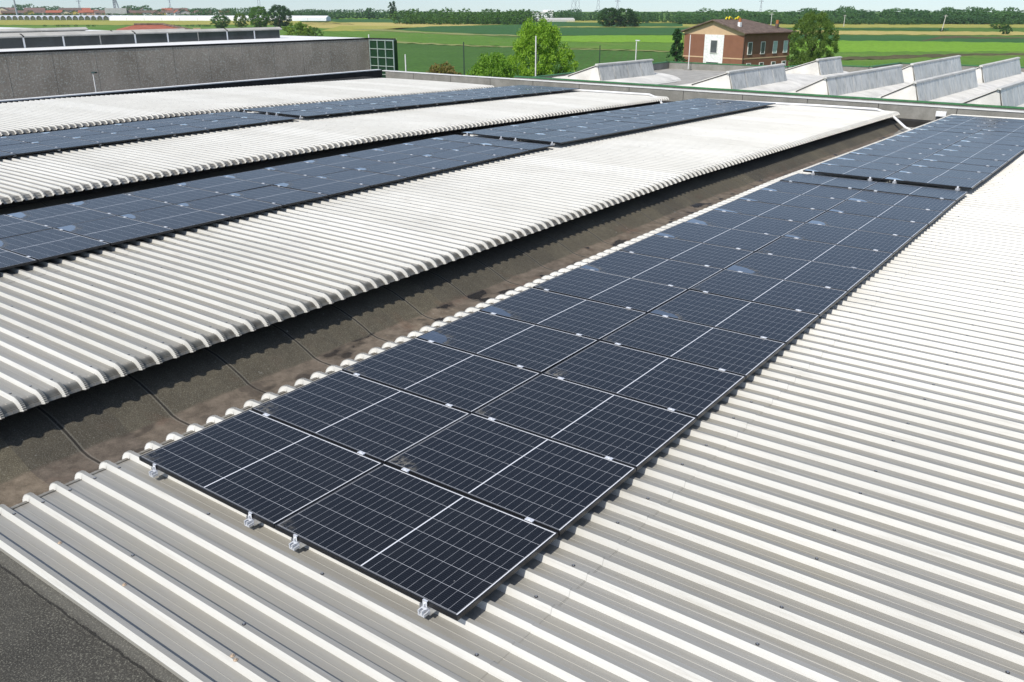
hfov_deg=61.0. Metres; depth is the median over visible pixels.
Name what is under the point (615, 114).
solar panel
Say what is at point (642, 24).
field
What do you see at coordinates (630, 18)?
broadleaf tree
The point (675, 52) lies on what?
conifer tree
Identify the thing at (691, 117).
solar panel
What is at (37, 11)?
village house
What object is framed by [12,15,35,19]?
polytunnel
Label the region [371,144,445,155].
solar panel
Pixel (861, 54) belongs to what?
field
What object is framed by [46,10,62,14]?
village house
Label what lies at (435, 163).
solar panel
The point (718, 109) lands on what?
solar panel
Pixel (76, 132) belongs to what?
solar panel
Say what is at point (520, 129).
solar panel
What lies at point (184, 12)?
village house
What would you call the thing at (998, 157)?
solar panel
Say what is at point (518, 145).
solar panel
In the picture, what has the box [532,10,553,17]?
white factory
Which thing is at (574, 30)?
field
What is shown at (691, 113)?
solar panel
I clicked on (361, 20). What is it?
field
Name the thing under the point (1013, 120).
solar panel
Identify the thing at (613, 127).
solar panel
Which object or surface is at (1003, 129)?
solar panel
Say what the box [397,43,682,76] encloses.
field
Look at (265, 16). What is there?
broadleaf tree
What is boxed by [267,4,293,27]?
broadleaf tree
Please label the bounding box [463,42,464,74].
field post
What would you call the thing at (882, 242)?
solar panel
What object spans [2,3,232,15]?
woodland
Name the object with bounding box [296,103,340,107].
solar panel
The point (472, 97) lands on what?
solar panel
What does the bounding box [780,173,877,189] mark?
solar panel
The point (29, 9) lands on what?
village house
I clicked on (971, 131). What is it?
solar panel
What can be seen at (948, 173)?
solar panel
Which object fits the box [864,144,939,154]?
solar panel
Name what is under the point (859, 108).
cable conduit
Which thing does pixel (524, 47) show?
broadleaf tree
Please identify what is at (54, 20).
field
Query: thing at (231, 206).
solar panel
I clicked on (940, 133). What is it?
solar panel
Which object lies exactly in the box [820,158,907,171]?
solar panel
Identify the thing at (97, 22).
field
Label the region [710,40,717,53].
window
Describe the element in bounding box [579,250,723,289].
solar panel
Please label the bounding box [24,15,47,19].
polytunnel
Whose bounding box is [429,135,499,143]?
solar panel
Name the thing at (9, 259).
solar panel
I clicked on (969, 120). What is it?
solar panel
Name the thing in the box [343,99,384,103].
solar panel
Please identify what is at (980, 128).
solar panel
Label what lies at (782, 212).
solar panel
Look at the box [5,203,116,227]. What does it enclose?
solar panel
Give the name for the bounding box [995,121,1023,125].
solar panel
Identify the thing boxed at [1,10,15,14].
village house
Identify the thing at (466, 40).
field
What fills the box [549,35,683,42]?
field
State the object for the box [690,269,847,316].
solar panel
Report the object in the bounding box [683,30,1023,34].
field
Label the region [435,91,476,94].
solar panel
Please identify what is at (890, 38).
field
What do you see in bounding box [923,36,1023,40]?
field
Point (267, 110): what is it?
solar panel
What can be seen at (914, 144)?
solar panel
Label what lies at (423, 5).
sky
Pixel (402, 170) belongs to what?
solar panel
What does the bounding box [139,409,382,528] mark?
solar panel
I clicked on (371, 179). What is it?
solar panel
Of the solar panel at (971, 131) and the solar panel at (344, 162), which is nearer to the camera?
the solar panel at (344, 162)
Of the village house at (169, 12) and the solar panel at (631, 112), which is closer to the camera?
the solar panel at (631, 112)
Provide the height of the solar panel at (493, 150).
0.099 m
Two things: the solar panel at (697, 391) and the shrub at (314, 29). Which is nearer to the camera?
the solar panel at (697, 391)
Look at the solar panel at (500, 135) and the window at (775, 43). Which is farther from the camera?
the window at (775, 43)
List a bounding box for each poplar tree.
[387,2,393,18]
[391,1,397,17]
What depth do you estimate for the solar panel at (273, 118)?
28.80 m
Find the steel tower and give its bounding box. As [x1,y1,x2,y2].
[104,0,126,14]
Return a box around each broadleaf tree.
[210,15,230,27]
[233,13,248,27]
[247,6,270,27]
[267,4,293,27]
[364,8,373,18]
[508,16,578,76]
[596,7,621,26]
[612,8,637,26]
[632,16,642,25]
[785,10,839,65]
[989,23,1009,28]
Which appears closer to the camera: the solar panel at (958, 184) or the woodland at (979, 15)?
the solar panel at (958, 184)
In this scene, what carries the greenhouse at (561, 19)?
on the ground
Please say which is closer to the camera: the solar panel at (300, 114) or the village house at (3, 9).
the solar panel at (300, 114)
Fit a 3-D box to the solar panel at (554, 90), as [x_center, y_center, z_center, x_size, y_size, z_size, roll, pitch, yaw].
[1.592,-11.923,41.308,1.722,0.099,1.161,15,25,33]
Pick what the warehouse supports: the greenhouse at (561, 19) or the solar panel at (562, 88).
the solar panel at (562, 88)
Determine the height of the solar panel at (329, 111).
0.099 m
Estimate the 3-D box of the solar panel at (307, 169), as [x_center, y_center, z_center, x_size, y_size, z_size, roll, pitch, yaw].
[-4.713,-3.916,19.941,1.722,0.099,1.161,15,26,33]
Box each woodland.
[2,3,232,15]
[189,7,329,15]
[291,8,658,20]
[388,7,541,24]
[635,6,1023,24]
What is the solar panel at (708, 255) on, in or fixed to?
on the warehouse
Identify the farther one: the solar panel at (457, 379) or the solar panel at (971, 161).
the solar panel at (971, 161)
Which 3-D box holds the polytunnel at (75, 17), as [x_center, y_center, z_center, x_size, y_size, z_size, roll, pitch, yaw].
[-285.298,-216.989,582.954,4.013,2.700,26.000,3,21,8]
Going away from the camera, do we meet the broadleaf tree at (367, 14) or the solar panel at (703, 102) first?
the solar panel at (703, 102)
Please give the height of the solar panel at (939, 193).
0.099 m
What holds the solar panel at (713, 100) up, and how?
on the warehouse
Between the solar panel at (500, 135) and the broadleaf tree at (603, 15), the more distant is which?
the broadleaf tree at (603, 15)
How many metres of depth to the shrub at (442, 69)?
62.43 m
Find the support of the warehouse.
on the yard
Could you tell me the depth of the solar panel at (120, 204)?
16.44 m
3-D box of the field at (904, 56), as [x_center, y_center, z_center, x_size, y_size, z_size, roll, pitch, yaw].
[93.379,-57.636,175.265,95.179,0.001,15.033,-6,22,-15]
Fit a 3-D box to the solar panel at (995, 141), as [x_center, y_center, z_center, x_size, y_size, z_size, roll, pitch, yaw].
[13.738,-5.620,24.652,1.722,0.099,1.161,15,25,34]
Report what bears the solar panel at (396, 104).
on the warehouse
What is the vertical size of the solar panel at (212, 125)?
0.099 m
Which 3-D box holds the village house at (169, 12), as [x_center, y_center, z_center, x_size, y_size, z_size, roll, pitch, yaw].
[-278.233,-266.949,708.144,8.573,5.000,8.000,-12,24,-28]
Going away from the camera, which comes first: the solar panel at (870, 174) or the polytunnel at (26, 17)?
the solar panel at (870, 174)
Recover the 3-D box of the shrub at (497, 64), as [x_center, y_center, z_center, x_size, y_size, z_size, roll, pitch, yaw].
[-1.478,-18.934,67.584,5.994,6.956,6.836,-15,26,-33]
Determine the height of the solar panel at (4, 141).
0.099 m
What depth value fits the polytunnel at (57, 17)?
573.49 m
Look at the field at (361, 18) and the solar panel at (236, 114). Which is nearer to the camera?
the solar panel at (236, 114)
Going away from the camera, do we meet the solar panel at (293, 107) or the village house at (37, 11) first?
the solar panel at (293, 107)
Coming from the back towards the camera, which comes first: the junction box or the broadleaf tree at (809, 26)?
the broadleaf tree at (809, 26)
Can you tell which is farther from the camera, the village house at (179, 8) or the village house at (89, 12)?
the village house at (179, 8)
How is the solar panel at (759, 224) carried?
on the warehouse
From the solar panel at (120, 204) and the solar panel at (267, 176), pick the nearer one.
the solar panel at (120, 204)
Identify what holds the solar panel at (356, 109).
on the warehouse
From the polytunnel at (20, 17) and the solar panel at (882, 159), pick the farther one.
the polytunnel at (20, 17)
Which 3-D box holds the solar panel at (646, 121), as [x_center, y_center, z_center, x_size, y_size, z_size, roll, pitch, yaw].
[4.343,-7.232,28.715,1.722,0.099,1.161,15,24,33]
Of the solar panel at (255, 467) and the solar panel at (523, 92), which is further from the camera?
the solar panel at (523, 92)
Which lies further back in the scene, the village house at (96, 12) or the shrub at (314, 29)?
the village house at (96, 12)
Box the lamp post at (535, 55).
[535,36,535,75]
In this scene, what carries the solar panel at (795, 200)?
on the warehouse
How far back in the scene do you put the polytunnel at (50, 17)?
574.12 m
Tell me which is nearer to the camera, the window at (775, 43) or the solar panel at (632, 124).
the solar panel at (632, 124)
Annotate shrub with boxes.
[309,27,323,36]
[426,62,461,74]
[466,52,515,77]
[999,25,1012,33]
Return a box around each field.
[0,20,108,20]
[0,21,353,24]
[0,25,488,37]
[302,19,413,21]
[302,22,500,27]
[323,26,421,30]
[328,32,682,50]
[333,18,424,18]
[355,29,518,35]
[392,25,688,35]
[397,41,668,51]
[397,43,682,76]
[519,22,682,25]
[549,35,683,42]
[563,26,684,27]
[571,20,675,22]
[683,23,1023,27]
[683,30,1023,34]
[683,33,1023,42]
[683,40,1023,51]
[786,28,948,29]
[788,53,1023,61]
[788,55,1023,66]
[789,51,1023,59]
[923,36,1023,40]
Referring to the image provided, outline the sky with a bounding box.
[0,0,1023,12]
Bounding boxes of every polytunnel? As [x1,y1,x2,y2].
[0,15,23,19]
[6,15,29,19]
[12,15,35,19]
[18,15,41,19]
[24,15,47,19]
[30,15,53,19]
[36,15,59,19]
[42,15,65,19]
[48,15,71,19]
[54,15,77,19]
[60,15,83,19]
[66,15,90,19]
[73,15,96,19]
[79,15,102,19]
[85,15,108,19]
[103,15,127,19]
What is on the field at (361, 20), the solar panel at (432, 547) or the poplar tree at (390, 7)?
the poplar tree at (390, 7)
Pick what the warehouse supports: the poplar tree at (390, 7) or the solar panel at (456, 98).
the solar panel at (456, 98)
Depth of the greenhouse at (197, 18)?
550.57 m
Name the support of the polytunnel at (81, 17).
on the field at (54, 20)
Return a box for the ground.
[0,12,1023,60]
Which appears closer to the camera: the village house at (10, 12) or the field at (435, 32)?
the field at (435, 32)
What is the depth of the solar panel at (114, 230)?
14.59 m
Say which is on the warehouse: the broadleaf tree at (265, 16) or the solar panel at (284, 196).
the solar panel at (284, 196)
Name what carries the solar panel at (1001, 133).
on the warehouse
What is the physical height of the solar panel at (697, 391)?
0.099 m
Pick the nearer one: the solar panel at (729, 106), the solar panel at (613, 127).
the solar panel at (613, 127)
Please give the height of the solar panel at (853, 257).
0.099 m
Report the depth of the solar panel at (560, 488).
7.06 m
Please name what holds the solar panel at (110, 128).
on the warehouse
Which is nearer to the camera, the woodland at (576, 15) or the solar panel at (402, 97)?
the solar panel at (402, 97)
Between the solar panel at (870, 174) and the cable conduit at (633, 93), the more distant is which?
the cable conduit at (633, 93)
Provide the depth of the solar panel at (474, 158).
21.49 m
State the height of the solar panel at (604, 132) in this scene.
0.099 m
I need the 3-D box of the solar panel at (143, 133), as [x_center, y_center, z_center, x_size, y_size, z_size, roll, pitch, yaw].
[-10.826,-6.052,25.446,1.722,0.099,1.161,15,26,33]
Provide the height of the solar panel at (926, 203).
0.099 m
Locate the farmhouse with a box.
[681,16,797,65]
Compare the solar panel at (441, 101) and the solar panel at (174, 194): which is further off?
the solar panel at (441, 101)
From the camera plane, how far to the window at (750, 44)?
123.33 m
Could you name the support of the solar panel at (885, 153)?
on the warehouse
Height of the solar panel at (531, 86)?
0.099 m
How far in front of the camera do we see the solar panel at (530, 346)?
9.77 m
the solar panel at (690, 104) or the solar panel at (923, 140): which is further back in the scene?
the solar panel at (690, 104)
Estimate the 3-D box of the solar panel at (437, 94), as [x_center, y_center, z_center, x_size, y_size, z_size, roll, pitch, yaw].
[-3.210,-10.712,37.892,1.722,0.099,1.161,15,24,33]
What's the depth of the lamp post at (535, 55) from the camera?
55.14 m
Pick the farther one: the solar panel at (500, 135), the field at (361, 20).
the field at (361, 20)
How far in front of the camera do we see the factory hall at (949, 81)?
45.02 m
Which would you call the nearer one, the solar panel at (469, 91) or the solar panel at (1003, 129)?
the solar panel at (1003, 129)
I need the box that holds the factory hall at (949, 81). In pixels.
[514,55,1023,110]
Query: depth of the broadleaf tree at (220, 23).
378.41 m
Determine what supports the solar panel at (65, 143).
on the warehouse
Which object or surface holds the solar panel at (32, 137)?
on the warehouse
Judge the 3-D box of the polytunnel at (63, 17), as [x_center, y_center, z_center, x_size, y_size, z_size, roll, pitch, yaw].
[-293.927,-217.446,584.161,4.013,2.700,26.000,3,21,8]
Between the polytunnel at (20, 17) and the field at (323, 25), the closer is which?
the field at (323, 25)
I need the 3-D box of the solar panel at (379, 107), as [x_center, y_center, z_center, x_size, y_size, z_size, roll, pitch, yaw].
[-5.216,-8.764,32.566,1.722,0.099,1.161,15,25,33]
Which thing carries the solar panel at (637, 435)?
on the warehouse
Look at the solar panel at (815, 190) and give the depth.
17.56 m
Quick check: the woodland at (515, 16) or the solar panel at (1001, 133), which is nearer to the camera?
the solar panel at (1001, 133)
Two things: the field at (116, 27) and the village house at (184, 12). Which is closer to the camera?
the field at (116, 27)
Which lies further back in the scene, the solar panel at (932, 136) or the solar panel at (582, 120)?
the solar panel at (582, 120)
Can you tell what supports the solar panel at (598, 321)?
on the warehouse
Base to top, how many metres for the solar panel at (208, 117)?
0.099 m
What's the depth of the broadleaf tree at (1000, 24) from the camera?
352.52 m
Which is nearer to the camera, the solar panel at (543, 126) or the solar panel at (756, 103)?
the solar panel at (543, 126)
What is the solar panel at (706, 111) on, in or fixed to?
on the warehouse
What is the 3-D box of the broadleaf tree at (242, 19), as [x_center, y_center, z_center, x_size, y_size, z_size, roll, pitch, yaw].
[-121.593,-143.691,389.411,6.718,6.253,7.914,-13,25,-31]
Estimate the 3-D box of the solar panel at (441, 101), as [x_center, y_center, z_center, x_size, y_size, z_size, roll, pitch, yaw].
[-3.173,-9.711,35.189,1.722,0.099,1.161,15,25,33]
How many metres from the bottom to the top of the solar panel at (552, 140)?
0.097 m
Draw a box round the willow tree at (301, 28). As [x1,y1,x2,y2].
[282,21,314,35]
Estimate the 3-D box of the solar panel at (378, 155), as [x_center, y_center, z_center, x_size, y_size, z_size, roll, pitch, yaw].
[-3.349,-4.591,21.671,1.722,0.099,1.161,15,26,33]
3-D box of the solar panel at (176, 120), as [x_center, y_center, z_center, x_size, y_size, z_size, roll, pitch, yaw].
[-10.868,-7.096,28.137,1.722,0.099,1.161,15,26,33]
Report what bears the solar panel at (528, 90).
on the warehouse
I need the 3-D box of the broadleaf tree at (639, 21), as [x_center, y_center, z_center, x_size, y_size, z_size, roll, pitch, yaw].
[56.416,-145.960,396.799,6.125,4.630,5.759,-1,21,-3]
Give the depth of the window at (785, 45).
128.47 m
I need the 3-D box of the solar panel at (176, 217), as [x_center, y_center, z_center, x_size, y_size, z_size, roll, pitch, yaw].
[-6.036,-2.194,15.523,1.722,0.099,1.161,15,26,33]
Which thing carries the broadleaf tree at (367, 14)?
on the ground
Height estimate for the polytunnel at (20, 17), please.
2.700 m
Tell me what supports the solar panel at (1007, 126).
on the warehouse
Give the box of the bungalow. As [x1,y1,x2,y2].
[117,23,200,29]
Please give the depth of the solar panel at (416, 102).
34.24 m
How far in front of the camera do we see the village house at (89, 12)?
711.49 m
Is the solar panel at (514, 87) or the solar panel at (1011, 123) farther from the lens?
the solar panel at (514, 87)
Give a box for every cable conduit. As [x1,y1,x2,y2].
[568,89,662,103]
[736,100,909,129]
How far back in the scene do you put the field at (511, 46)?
214.30 m
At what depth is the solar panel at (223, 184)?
18.20 m
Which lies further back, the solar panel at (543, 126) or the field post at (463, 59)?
the field post at (463, 59)
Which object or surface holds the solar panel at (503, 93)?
on the warehouse
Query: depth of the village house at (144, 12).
707.65 m
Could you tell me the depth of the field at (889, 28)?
358.79 m
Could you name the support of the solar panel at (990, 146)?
on the warehouse
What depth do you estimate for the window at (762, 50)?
125.17 m
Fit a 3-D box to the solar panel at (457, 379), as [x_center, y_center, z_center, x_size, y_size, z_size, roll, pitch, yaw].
[-0.743,0.350,8.963,1.722,0.099,1.161,15,26,33]
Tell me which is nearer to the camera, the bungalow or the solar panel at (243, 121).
the solar panel at (243, 121)
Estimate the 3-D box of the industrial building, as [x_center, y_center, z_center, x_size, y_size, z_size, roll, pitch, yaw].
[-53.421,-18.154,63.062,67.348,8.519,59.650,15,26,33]
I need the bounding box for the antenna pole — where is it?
[684,35,691,69]
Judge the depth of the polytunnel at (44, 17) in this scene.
574.76 m
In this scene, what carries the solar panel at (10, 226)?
on the warehouse
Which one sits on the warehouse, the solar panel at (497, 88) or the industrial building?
the solar panel at (497, 88)
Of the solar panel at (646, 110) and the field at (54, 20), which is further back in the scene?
the field at (54, 20)
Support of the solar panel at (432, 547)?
on the warehouse
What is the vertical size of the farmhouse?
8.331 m
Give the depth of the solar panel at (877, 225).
14.92 m
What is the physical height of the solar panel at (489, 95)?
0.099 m
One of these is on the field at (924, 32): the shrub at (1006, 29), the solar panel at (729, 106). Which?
the shrub at (1006, 29)
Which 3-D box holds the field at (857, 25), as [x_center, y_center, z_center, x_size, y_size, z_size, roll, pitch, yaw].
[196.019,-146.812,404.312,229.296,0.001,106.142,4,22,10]
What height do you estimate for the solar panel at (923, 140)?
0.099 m
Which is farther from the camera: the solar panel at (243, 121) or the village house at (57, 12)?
the village house at (57, 12)
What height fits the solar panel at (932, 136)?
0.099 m
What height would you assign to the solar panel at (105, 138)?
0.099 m
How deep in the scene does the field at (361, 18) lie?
618.95 m
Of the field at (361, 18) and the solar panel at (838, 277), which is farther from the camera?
the field at (361, 18)
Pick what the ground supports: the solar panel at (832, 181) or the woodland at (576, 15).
the woodland at (576, 15)
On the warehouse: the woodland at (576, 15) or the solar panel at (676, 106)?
the solar panel at (676, 106)
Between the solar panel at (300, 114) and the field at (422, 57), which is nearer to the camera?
the solar panel at (300, 114)
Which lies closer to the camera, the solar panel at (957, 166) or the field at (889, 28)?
the solar panel at (957, 166)
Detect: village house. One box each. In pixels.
[0,7,8,14]
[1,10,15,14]
[24,8,45,10]
[33,10,41,14]
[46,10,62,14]
[58,8,80,11]
[82,10,94,14]
[93,10,100,14]
[142,10,154,15]
[165,10,174,15]
[172,8,187,10]
[178,10,192,15]
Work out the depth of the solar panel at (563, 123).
27.90 m
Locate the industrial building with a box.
[0,27,397,99]
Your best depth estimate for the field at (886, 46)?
211.80 m
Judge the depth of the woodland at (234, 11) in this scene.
665.73 m
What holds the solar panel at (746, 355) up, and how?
on the warehouse
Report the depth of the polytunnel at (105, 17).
568.80 m
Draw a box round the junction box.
[935,111,946,116]
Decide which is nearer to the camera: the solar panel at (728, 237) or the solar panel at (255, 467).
the solar panel at (255, 467)
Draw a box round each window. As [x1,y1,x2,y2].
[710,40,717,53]
[747,42,752,54]
[760,41,765,53]
[772,41,777,52]
[783,40,787,52]
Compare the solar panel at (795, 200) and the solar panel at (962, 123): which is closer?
the solar panel at (795, 200)
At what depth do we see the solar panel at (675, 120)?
29.54 m
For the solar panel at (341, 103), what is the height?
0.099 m
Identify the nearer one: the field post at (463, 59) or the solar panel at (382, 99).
the solar panel at (382, 99)
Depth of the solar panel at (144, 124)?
27.25 m
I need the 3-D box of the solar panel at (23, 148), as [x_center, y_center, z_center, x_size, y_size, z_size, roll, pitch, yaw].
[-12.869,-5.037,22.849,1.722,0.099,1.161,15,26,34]
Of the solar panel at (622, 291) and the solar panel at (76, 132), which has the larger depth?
the solar panel at (76, 132)
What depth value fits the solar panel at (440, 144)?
23.34 m
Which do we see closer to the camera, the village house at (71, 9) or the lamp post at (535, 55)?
the lamp post at (535, 55)
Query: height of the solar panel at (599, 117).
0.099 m
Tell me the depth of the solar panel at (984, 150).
22.89 m
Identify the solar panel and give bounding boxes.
[0,133,68,142]
[0,138,27,145]
[0,143,60,156]
[0,151,16,157]
[0,214,51,238]
[0,228,109,261]
[0,248,36,270]
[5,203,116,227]
[29,137,102,150]
[41,128,104,136]
[55,215,173,244]
[67,193,172,214]
[70,133,140,144]
[77,124,141,132]
[111,129,176,139]
[113,120,175,128]
[118,204,231,230]
[124,184,222,203]
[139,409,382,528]
[146,117,204,124]
[146,125,210,135]
[175,176,270,193]
[175,194,282,217]
[177,121,241,129]
[179,114,236,120]
[207,111,264,116]
[212,117,271,126]
[223,169,311,184]
[227,185,328,206]
[239,114,298,121]
[240,107,294,114]
[251,370,469,463]
[263,162,350,176]
[270,105,317,109]
[272,110,330,118]
[273,176,369,195]
[275,463,557,620]
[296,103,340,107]
[300,108,355,115]
[302,155,383,168]
[315,169,407,186]
[319,101,364,105]
[327,106,378,111]
[339,149,416,161]
[342,337,540,412]
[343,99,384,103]
[349,104,399,110]
[354,162,441,178]
[360,97,402,101]
[369,102,420,108]
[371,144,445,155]
[378,96,422,99]
[386,413,635,534]
[390,156,473,170]
[391,100,439,106]
[399,94,443,97]
[402,139,475,149]
[413,98,458,104]
[416,311,597,372]
[419,93,455,96]
[420,150,502,163]
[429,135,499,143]
[432,96,476,100]
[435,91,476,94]
[446,95,493,100]
[451,90,488,92]
[451,144,528,156]
[461,129,529,139]
[466,93,509,98]
[468,88,508,91]
[473,373,696,470]
[478,140,553,150]
[479,288,646,340]
[481,87,519,90]
[481,92,524,95]
[487,126,551,133]
[498,86,530,88]
[499,91,538,95]
[508,123,571,129]
[509,134,582,144]
[510,89,553,92]
[515,85,546,87]
[529,88,566,92]
[529,120,592,126]
[533,267,687,312]
[534,130,603,139]
[541,87,579,89]
[543,340,745,419]
[551,117,610,123]
[557,127,622,135]
[570,114,624,120]
[576,124,641,133]
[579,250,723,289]
[588,112,642,117]
[595,121,658,128]
[600,313,785,378]
[605,110,655,114]
[612,118,674,124]
[619,107,673,112]
[619,235,753,268]
[631,115,689,122]
[635,105,686,109]
[649,104,699,107]
[649,113,703,119]
[649,290,819,344]
[654,222,780,251]
[661,102,710,105]
[662,110,717,116]
[674,100,723,103]
[675,108,730,114]
[685,210,804,236]
[688,98,735,102]
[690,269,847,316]
[691,106,742,111]
[704,104,753,109]
[713,199,825,222]
[718,103,764,107]
[725,101,775,105]
[726,252,871,292]
[738,189,844,210]
[756,236,893,272]
[761,181,862,199]
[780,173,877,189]
[783,223,911,254]
[803,164,895,180]
[807,211,927,238]
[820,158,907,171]
[828,200,942,225]
[837,153,919,165]
[847,190,955,212]
[850,148,929,159]
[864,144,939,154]
[864,182,967,201]
[875,140,949,149]
[883,172,981,190]
[885,136,957,144]
[896,132,965,140]
[898,166,991,181]
[907,129,971,136]
[910,160,999,173]
[915,126,979,133]
[922,155,1007,167]
[923,123,985,130]
[931,120,991,126]
[932,150,1014,161]
[939,118,998,123]
[942,145,1020,156]
[945,115,1003,120]
[952,141,1023,151]
[960,137,1023,145]
[968,133,1023,140]
[975,130,1023,136]
[982,127,1023,132]
[988,124,1023,128]
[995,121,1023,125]
[1000,118,1023,122]
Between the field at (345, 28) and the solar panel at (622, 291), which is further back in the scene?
the field at (345, 28)
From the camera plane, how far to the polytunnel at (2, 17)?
578.92 m
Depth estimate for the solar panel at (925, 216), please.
15.77 m
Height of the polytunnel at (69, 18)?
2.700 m
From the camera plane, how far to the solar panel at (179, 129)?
26.20 m
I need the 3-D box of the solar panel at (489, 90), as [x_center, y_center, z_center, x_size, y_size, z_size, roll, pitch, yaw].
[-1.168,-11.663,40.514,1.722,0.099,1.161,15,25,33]
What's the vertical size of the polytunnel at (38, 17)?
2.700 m
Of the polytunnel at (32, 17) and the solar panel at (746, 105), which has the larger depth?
the polytunnel at (32, 17)
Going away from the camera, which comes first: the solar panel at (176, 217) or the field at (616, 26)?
the solar panel at (176, 217)
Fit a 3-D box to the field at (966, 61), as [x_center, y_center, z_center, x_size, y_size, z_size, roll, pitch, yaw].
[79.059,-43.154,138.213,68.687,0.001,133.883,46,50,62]
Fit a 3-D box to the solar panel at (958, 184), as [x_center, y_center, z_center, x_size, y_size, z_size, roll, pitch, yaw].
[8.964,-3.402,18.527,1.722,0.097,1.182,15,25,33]
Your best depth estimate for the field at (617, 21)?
478.81 m
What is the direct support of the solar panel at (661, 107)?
on the warehouse
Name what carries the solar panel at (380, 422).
on the warehouse
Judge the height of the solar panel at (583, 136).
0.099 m
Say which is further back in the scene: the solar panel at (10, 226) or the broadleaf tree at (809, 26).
the broadleaf tree at (809, 26)
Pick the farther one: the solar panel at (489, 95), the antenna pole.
the antenna pole
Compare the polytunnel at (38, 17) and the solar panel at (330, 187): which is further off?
the polytunnel at (38, 17)
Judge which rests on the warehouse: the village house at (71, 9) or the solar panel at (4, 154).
the solar panel at (4, 154)
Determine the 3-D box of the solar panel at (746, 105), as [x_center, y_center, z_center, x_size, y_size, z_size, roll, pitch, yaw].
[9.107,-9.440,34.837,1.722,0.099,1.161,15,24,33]
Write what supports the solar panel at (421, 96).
on the warehouse
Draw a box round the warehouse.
[0,69,1023,681]
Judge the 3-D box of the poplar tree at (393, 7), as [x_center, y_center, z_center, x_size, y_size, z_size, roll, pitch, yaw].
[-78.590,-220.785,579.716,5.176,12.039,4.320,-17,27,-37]
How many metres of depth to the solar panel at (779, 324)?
10.54 m
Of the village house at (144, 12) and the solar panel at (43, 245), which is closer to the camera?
the solar panel at (43, 245)
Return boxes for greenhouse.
[109,15,330,20]
[524,18,574,21]
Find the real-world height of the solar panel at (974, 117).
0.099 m
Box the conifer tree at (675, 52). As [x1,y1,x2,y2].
[666,28,687,61]
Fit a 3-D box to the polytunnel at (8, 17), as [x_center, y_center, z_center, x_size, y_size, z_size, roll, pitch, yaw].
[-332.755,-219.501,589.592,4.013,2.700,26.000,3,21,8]
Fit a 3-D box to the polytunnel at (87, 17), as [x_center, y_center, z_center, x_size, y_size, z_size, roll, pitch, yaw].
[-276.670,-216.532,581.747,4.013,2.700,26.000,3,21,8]
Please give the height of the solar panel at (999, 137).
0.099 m

